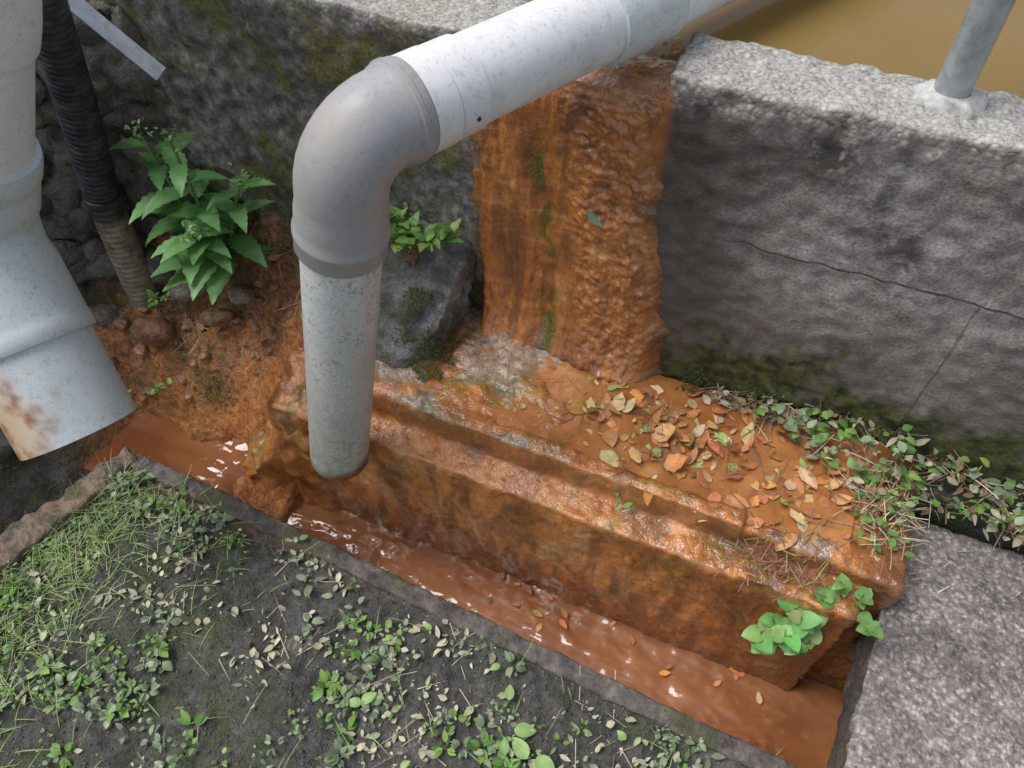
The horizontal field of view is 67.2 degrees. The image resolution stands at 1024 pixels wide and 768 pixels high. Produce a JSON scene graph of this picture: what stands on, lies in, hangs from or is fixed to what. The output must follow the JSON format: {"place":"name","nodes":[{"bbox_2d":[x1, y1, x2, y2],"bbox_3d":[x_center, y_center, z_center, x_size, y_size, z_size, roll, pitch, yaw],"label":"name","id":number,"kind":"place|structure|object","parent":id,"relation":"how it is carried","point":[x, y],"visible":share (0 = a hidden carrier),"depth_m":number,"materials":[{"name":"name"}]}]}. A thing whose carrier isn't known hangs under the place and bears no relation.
{"place":"outdoors","nodes":[
{"label":"outdoors","id":0,"kind":"place"},
{"bbox_2d":[145,170,203,203],"bbox_3d":[-0.751,-0.460,1.749,0.159,0.133,0.059,-7,52,-6],"label":"facing stone","id":1,"kind":"object","parent":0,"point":[149,183],"visible":0.09,"depth_m":1.73,"materials":[{"name":"grey stone"}]},
{"bbox_2d":[0,210,1023,767],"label":"ground","id":2,"kind":"structure","parent":0,"point":[38,482],"depth_m":1.52,"materials":[{"name":"soil"}]},
{"bbox_2d":[0,428,15,460],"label":"stone","id":3,"kind":"object","parent":2,"relation":"on","point":[6,451],"visible":0.23,"depth_m":1.74,"materials":[{"name":"grey stone"}]},
{"bbox_2d":[92,301,122,326],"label":"stone","id":4,"kind":"object","parent":2,"relation":"on","point":[107,313],"visible":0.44,"depth_m":1.87,"materials":[{"name":"grey stone"}]},
{"bbox_2d":[110,356,119,367],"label":"stone","id":5,"kind":"object","parent":2,"relation":"on","point":[115,361],"visible":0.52,"depth_m":1.88,"materials":[{"name":"brown stone"}]},
{"bbox_2d":[35,0,195,295],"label":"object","id":6,"kind":"object","parent":2,"relation":"on","point":[110,96],"visible":0.08,"depth_m":1.65,"materials":[{"name":"stone"}]},
{"bbox_2d":[35,114,48,129],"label":"facing stone","id":7,"kind":"object","parent":6,"relation":"attached to","point":[40,123],"visible":0.16,"depth_m":1.59,"materials":[{"name":"grey stone"}]},
{"bbox_2d":[35,74,49,108],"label":"facing stone","id":8,"kind":"object","parent":6,"relation":"attached to","point":[41,92],"visible":0.23,"depth_m":1.53,"materials":[{"name":"grey stone"}]},
{"bbox_2d":[41,160,48,183],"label":"facing stone","id":9,"kind":"object","parent":6,"relation":"attached to","point":[46,169],"visible":0.06,"depth_m":1.68,"materials":[{"name":"grey stone"}]},
{"bbox_2d":[39,194,53,217],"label":"facing stone","id":10,"kind":"object","parent":6,"relation":"on","point":[47,206],"visible":0.23,"depth_m":1.73,"materials":[{"name":"grey stone"}]},
{"bbox_2d":[41,170,81,217],"bbox_3d":[-1.025,-0.438,1.752,0.111,0.127,0.064,-17,54,-13],"label":"facing stone","id":11,"kind":"object","parent":6,"relation":"attached to","point":[61,194],"visible":0.62,"depth_m":1.73,"materials":[{"name":"grey stone"}]},
{"bbox_2d":[35,98,99,127],"bbox_3d":[-0.923,-0.566,1.592,0.156,0.074,0.059,-3,52,-2],"label":"facing stone","id":12,"kind":"object","parent":6,"relation":"attached to","point":[45,110],"visible":0.3,"depth_m":1.57,"materials":[{"name":"grey stone"}]},
{"bbox_2d":[51,240,84,268],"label":"facing stone","id":13,"kind":"object","parent":6,"relation":"attached to","point":[71,253],"visible":0.49,"depth_m":1.83,"materials":[{"name":"grey stone"}]},
{"bbox_2d":[0,0,136,460],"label":"outlet pipe","id":14,"kind":"object","parent":6,"relation":"on","point":[61,383],"visible":1,"depth_m":1.24,"materials":[{"name":"grey plastic"}]},
{"bbox_2d":[37,0,159,310],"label":"black hose","id":15,"kind":"object","parent":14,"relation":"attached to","point":[61,60],"visible":0.91,"depth_m":1.54,"materials":[{"name":"plastic"}]},
{"bbox_2d":[63,206,95,234],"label":"facing stone","id":16,"kind":"object","parent":6,"relation":"attached to","point":[80,220],"visible":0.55,"depth_m":1.79,"materials":[{"name":"grey stone"}]},
{"bbox_2d":[72,10,105,46],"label":"facing stone","id":17,"kind":"object","parent":6,"relation":"attached to","point":[88,35],"visible":0.21,"depth_m":1.45,"materials":[{"name":"grey stone"}]},
{"bbox_2d":[81,236,106,261],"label":"facing stone","id":18,"kind":"object","parent":6,"relation":"attached to","point":[93,248],"visible":0.66,"depth_m":1.86,"materials":[{"name":"grey stone"}]},
{"bbox_2d":[71,167,126,200],"bbox_3d":[-0.944,-0.457,1.739,0.132,0.127,0.057,8,52,6],"label":"facing stone","id":19,"kind":"object","parent":6,"relation":"attached to","point":[74,179],"visible":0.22,"depth_m":1.72,"materials":[{"name":"grey stone"}]},
{"bbox_2d":[86,252,117,279],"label":"facing stone","id":20,"kind":"object","parent":6,"relation":"attached to","point":[101,267],"visible":0.41,"depth_m":1.90,"materials":[{"name":"grey stone"}]},
{"bbox_2d":[68,0,165,79],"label":"metal bracket","id":21,"kind":"object","parent":6,"relation":"attached to","point":[86,13],"visible":1,"depth_m":1.34,"materials":[{"name":"metal"}]},
{"bbox_2d":[110,5,142,47],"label":"facing stone","id":22,"kind":"object","parent":6,"relation":"attached to","point":[122,21],"visible":0.46,"depth_m":1.44,"materials":[{"name":"grey stone"}]},
{"bbox_2d":[100,53,159,93],"bbox_3d":[-0.749,-0.635,1.524,0.154,0.114,0.064,-10,53,-8],"label":"facing stone","id":23,"kind":"object","parent":6,"relation":"on","point":[126,74],"visible":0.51,"depth_m":1.52,"materials":[{"name":"grey stone"}]},
{"bbox_2d":[103,101,168,135],"bbox_3d":[-0.781,-0.560,1.614,0.146,0.076,0.056,-10,53,-7],"label":"facing stone","id":24,"kind":"object","parent":6,"relation":"attached to","point":[151,114],"visible":0.83,"depth_m":1.59,"materials":[{"name":"grey stone"}]},
{"bbox_2d":[122,170,155,216],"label":"facing stone","id":25,"kind":"object","parent":6,"relation":"attached to","point":[134,189],"visible":0.59,"depth_m":1.73,"materials":[{"name":"grey stone"}]},
{"bbox_2d":[139,238,144,249],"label":"facing stone","id":26,"kind":"object","parent":6,"relation":"attached to","point":[142,241],"visible":0.08,"depth_m":1.86,"materials":[{"name":"grey stone"}]},
{"bbox_2d":[129,213,162,238],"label":"facing stone","id":27,"kind":"object","parent":6,"relation":"attached to","point":[143,228],"visible":0.28,"depth_m":1.81,"materials":[{"name":"grey stone"}]},
{"bbox_2d":[118,130,188,167],"bbox_3d":[-0.765,-0.516,1.671,0.163,0.119,0.056,-8,52,-6],"label":"facing stone","id":28,"kind":"object","parent":6,"relation":"attached to","point":[131,155],"visible":0.34,"depth_m":1.65,"materials":[{"name":"grey stone"}]},
{"bbox_2d":[112,319,128,330],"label":"stone","id":29,"kind":"object","parent":2,"relation":"on","point":[120,324],"visible":1,"depth_m":1.87,"materials":[{"name":"brown stone"}]},
{"bbox_2d":[133,341,147,354],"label":"stone","id":30,"kind":"object","parent":2,"relation":"on","point":[138,346],"visible":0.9,"depth_m":1.89,"materials":[{"name":"brown stone"}]},
{"bbox_2d":[137,306,149,312],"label":"stone","id":31,"kind":"object","parent":2,"relation":"on","point":[141,309],"visible":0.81,"depth_m":1.87,"materials":[{"name":"brown stone"}]},
{"bbox_2d":[139,395,147,401],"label":"stone","id":32,"kind":"object","parent":2,"relation":"on","point":[142,398],"visible":0.89,"depth_m":1.93,"materials":[{"name":"brown stone"}]},
{"bbox_2d":[140,383,155,395],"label":"stone","id":33,"kind":"object","parent":2,"relation":"on","point":[147,387],"visible":0.77,"depth_m":1.91,"materials":[{"name":"brown stone"}]},
{"bbox_2d":[128,377,173,395],"bbox_3d":[-0.869,0.015,1.841,0.123,0.022,0.042,-17,54,-13],"label":"weed","id":34,"kind":"object","parent":2,"relation":"on","point":[160,387],"visible":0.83,"depth_m":1.84,"materials":[{"name":"green plant"}]},
{"bbox_2d":[129,314,174,344],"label":"stone","id":35,"kind":"object","parent":2,"relation":"on","point":[155,329],"visible":1,"depth_m":1.83,"materials":[{"name":"brown stone"}]},
{"bbox_2d":[143,289,170,309],"bbox_3d":[-0.831,-0.219,1.854,0.132,0.030,0.067,-35,60,-24],"label":"weed","id":36,"kind":"object","parent":2,"relation":"on","point":[151,296],"visible":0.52,"depth_m":1.85,"materials":[{"name":"green plant"}]},
{"bbox_2d":[143,247,175,285],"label":"stone","id":37,"kind":"object","parent":2,"relation":"on","point":[153,264],"visible":0.47,"depth_m":1.84,"materials":[{"name":"grey stone"}]},
{"bbox_2d":[175,374,187,384],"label":"stone","id":38,"kind":"object","parent":2,"relation":"on","point":[181,379],"visible":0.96,"depth_m":1.90,"materials":[{"name":"stone"}]},
{"bbox_2d":[181,318,193,329],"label":"stone","id":39,"kind":"object","parent":2,"relation":"on","point":[186,324],"visible":1,"depth_m":1.87,"materials":[{"name":"brown stone"}]},
{"bbox_2d":[184,390,192,399],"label":"stone","id":40,"kind":"object","parent":2,"relation":"on","point":[188,394],"visible":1,"depth_m":1.88,"materials":[{"name":"stone"}]},
{"bbox_2d":[170,282,207,301],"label":"stone","id":41,"kind":"object","parent":2,"relation":"on","point":[180,292],"visible":0.43,"depth_m":1.81,"materials":[{"name":"grey stone"}]},
{"bbox_2d":[108,119,275,304],"bbox_3d":[-0.680,-0.395,1.635,0.295,0.392,0.337,-28,57,-20],"label":"weed plant","id":42,"kind":"object","parent":2,"relation":"on","point":[201,249],"visible":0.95,"depth_m":1.63,"materials":[{"name":"green plant"}]},
{"bbox_2d":[191,361,197,366],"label":"stone","id":43,"kind":"object","parent":2,"relation":"on","point":[193,363],"visible":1,"depth_m":1.85,"materials":[{"name":"brown stone"}]},
{"bbox_2d":[198,351,209,358],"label":"stone","id":44,"kind":"object","parent":2,"relation":"on","point":[203,354],"visible":1,"depth_m":1.85,"materials":[{"name":"brown stone"}]},
{"bbox_2d":[112,213,303,381],"bbox_3d":[-0.601,-0.242,1.735,0.769,0.425,0.309,19,54,14],"label":"dead straw","id":45,"kind":"object","parent":2,"relation":"on","point":[225,333],"visible":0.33,"depth_m":1.80,"materials":[{"name":"brown plant"}]},
{"bbox_2d":[199,308,233,326],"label":"stone","id":46,"kind":"object","parent":2,"relation":"on","point":[212,317],"visible":1,"depth_m":1.80,"materials":[{"name":"brown stone"}]},
{"bbox_2d":[230,312,241,323],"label":"stone","id":47,"kind":"object","parent":2,"relation":"on","point":[236,318],"visible":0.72,"depth_m":1.84,"materials":[{"name":"brown stone"}]},
{"bbox_2d":[228,283,254,303],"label":"stone","id":48,"kind":"object","parent":2,"relation":"on","point":[241,293],"visible":1,"depth_m":1.75,"materials":[{"name":"grey stone"}]},
{"bbox_2d":[250,350,258,360],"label":"stone","id":49,"kind":"object","parent":2,"relation":"on","point":[254,355],"visible":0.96,"depth_m":1.81,"materials":[{"name":"brown stone"}]},
{"bbox_2d":[251,325,260,333],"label":"stone","id":50,"kind":"object","parent":2,"relation":"on","point":[255,329],"visible":0.95,"depth_m":1.82,"materials":[{"name":"brown stone"}]},
{"bbox_2d":[253,279,263,287],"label":"stone","id":51,"kind":"object","parent":2,"relation":"on","point":[257,281],"visible":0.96,"depth_m":1.77,"materials":[{"name":"stone"}]},
{"bbox_2d":[256,295,263,302],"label":"stone","id":52,"kind":"object","parent":2,"relation":"on","point":[260,299],"visible":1,"depth_m":1.79,"materials":[{"name":"brown stone"}]},
{"bbox_2d":[266,280,279,291],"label":"stone","id":53,"kind":"object","parent":2,"relation":"on","point":[272,285],"visible":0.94,"depth_m":1.76,"materials":[{"name":"brown stone"}]},
{"bbox_2d":[266,250,280,260],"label":"stone","id":54,"kind":"object","parent":2,"relation":"on","point":[273,255],"visible":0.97,"depth_m":1.72,"materials":[{"name":"stone"}]},
{"bbox_2d":[0,456,702,767],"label":"dry clippings","id":55,"kind":"object","parent":2,"relation":"on","point":[423,752],"visible":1,"depth_m":1.50,"materials":[{"name":"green plant"}]},
{"bbox_2d":[0,468,725,767],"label":"ground weeds","id":56,"kind":"object","parent":2,"relation":"on","point":[521,749],"visible":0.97,"depth_m":1.45,"materials":[{"name":"green plant"}]},
{"bbox_2d":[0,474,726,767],"bbox_3d":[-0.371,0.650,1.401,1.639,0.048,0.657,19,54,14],"label":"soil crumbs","id":57,"kind":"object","parent":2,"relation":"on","point":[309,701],"visible":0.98,"depth_m":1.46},
{"bbox_2d":[0,449,784,767],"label":"grass","id":58,"kind":"structure","parent":2,"relation":"on","point":[76,553],"depth_m":1.58,"materials":[{"name":"green plant"}]},
{"bbox_2d":[0,447,795,767],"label":"concrete curb","id":59,"kind":"structure","parent":2,"relation":"on","point":[24,533],"depth_m":1.57,"materials":[{"name":"grey concrete"}]},
{"bbox_2d":[390,201,413,237],"bbox_3d":[-0.279,-0.306,1.482,0.180,0.083,0.147,-29,57,-21],"label":"weed","id":60,"kind":"object","parent":2,"relation":"on","point":[395,222],"visible":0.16,"depth_m":1.50,"materials":[{"name":"green plant"}]},
{"bbox_2d":[389,205,463,255],"bbox_3d":[-0.177,-0.300,1.477,0.141,0.083,0.158,-33,59,-23],"label":"weed","id":61,"kind":"object","parent":2,"relation":"on","point":[404,230],"visible":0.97,"depth_m":1.47,"materials":[{"name":"green plant"}]},
{"bbox_2d":[376,206,477,368],"bbox_3d":[-0.216,-0.163,1.579,0.228,0.336,0.265,19,54,14],"label":"dark rock","id":62,"kind":"object","parent":2,"relation":"on","point":[445,274],"visible":0.48,"depth_m":1.53,"materials":[{"name":"stone"}]},
{"bbox_2d":[83,413,842,767],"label":"channel water","id":63,"kind":"structure","parent":2,"relation":"on","point":[797,721],"depth_m":1.71,"materials":[{"name":"brown liquid"}]},
{"bbox_2d":[0,220,1023,508],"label":"moss","id":64,"kind":"object","parent":2,"relation":"on","point":[454,338],"visible":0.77,"depth_m":1.53,"materials":[{"name":"green plant"}]},
{"bbox_2d":[86,0,1023,501],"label":"concrete wall","id":65,"kind":"structure","parent":2,"relation":"on","point":[840,240],"depth_m":1.25,"materials":[{"name":"grey concrete"}]},
{"bbox_2d":[911,0,1015,119],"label":"railing post","id":66,"kind":"object","parent":65,"relation":"on","point":[950,88],"visible":1,"depth_m":1.01,"materials":[{"name":"metal"}]},
{"bbox_2d":[242,307,918,691],"bbox_3d":[0.170,0.348,1.658,1.734,0.655,0.632,19,54,14],"label":"stepped concrete block","id":67,"kind":"object","parent":2,"relation":"on","point":[454,469],"visible":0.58,"depth_m":1.52,"materials":[{"name":"concrete"}]},
{"bbox_2d":[470,54,676,384],"bbox_3d":[0.140,-0.326,1.434,0.503,0.625,0.296,19,54,14],"label":"ochre spillway","id":68,"kind":"object","parent":67,"relation":"on","point":[552,168],"visible":0.67,"depth_m":1.37,"materials":[{"name":"stone"}]},
{"bbox_2d":[291,0,736,480],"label":"drain pipe","id":69,"kind":"object","parent":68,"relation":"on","point":[374,128],"visible":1,"depth_m":0.96,"materials":[{"name":"white plastic"}]},
{"bbox_2d":[587,210,602,227],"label":"green leaf","id":70,"kind":"object","parent":68,"relation":"attached to","point":[593,218],"visible":1,"depth_m":1.30,"materials":[{"name":"green plant"}]},
{"bbox_2d":[612,492,633,510],"bbox_3d":[0.194,0.210,1.428,0.037,0.022,0.067,-25,56,-18],"label":"weed","id":71,"kind":"object","parent":67,"relation":"on","point":[628,505],"visible":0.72,"depth_m":1.41,"materials":[{"name":"green plant"}]},
{"bbox_2d":[418,348,865,546],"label":"basin water","id":72,"kind":"structure","parent":67,"relation":"on","point":[528,419],"depth_m":1.47,"materials":[{"name":"orange liquid"}]},
{"bbox_2d":[741,599,827,655],"bbox_3d":[0.482,0.435,1.347,0.139,0.083,0.107,-37,60,-25],"label":"vine plant","id":73,"kind":"object","parent":67,"relation":"on","point":[797,630],"visible":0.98,"depth_m":1.33,"materials":[{"name":"green plant"}]},
{"bbox_2d":[814,573,882,639],"bbox_3d":[0.573,0.374,1.308,0.117,0.061,0.087,19,54,14],"label":"vine plant","id":74,"kind":"object","parent":67,"relation":"on","point":[868,625],"visible":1,"depth_m":1.31,"materials":[{"name":"green plant"}]},
{"bbox_2d":[488,36,921,703],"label":"fallen leaves","id":75,"kind":"object","parent":2,"relation":"on","point":[698,436],"visible":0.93,"depth_m":1.45,"materials":[{"name":"brown plant"}]},
{"bbox_2d":[749,392,1023,557],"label":"creeping weeds","id":76,"kind":"object","parent":2,"relation":"on","point":[818,439],"visible":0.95,"depth_m":1.40,"materials":[{"name":"green plant"}]},
{"bbox_2d":[826,517,1023,767],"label":"slab plate","id":77,"kind":"object","parent":2,"relation":"on","point":[949,662],"visible":0.81,"depth_m":1.30,"materials":[{"name":"grey concrete"}]},
{"bbox_3d":[1.032,0.967,1.161,1.075,0.192,1.139,19,54,14],"label":"slab","id":78,"kind":"object","parent":2,"relation":"on","visible":0},
{"bbox_2d":[654,383,1023,756],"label":"plant debris","id":79,"kind":"object","parent":78,"relation":"on","point":[736,399],"visible":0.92,"depth_m":1.40,"materials":[{"name":"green plant"}]},
{"bbox_2d":[524,0,1023,98],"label":"pond water","id":80,"kind":"structure","parent":0,"point":[914,38],"depth_m":1.24,"materials":[{"name":"brown liquid"}]}
]}

